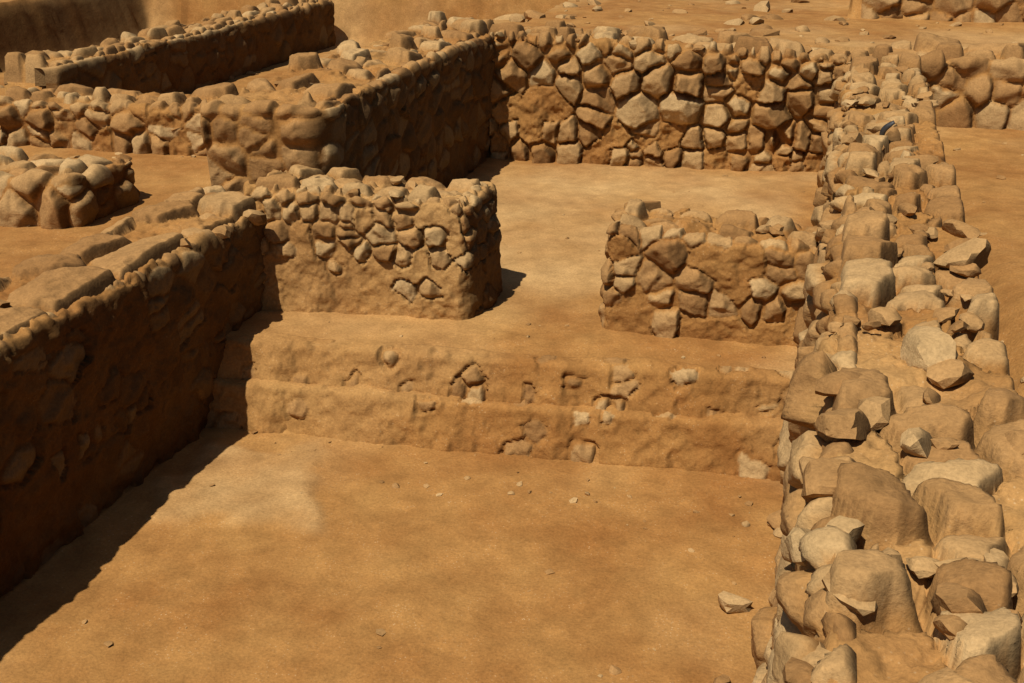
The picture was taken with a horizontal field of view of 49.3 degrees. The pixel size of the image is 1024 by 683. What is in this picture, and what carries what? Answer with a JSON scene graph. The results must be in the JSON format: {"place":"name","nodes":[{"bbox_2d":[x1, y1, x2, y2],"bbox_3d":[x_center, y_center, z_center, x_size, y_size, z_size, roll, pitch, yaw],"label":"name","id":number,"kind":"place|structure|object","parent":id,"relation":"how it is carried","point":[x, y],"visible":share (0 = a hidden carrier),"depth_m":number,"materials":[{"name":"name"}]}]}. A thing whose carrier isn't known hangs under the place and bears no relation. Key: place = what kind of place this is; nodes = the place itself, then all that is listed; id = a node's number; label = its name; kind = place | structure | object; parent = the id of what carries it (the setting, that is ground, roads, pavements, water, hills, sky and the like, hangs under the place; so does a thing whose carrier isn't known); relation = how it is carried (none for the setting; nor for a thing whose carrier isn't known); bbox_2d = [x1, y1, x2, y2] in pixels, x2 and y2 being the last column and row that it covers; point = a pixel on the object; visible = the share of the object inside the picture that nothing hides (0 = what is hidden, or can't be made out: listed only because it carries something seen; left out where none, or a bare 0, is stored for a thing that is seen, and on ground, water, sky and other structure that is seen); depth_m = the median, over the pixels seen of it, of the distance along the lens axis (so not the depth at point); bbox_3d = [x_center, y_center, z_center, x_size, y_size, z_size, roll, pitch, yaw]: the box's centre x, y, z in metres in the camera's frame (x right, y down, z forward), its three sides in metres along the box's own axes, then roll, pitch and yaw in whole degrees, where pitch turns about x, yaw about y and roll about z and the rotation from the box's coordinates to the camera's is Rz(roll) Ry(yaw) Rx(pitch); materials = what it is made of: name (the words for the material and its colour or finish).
{"place":"outdoors","nodes":[
{"label":"outdoors","id":0,"kind":"place"},
{"bbox_2d":[0,0,1023,682],"bbox_3d":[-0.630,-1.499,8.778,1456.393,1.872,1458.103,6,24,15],"label":"terrain","id":1,"kind":"structure","parent":0,"point":[246,570],"depth_m":5.52,"materials":[{"name":"soil"}]},
{"bbox_2d":[0,0,1023,682],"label":"rubble walls","id":2,"kind":"structure","parent":1,"relation":"on","point":[118,368],"depth_m":6.28,"materials":[{"name":"stone"}]},
{"bbox_2d":[879,120,894,134],"bbox_3d":[2.232,-1.235,6.657,0.076,0.204,0.052,-9,51,-1],"label":"pot sherd","id":3,"kind":"object","parent":2,"relation":"on","point":[885,128],"visible":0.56,"depth_m":6.60,"materials":[{"name":"grey ceramic"}]},
{"bbox_2d":[0,0,1023,682],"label":"loose stones","id":4,"kind":"object","parent":1,"relation":"on","point":[932,352],"visible":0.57,"depth_m":3.69,"materials":[{"name":"stone"}]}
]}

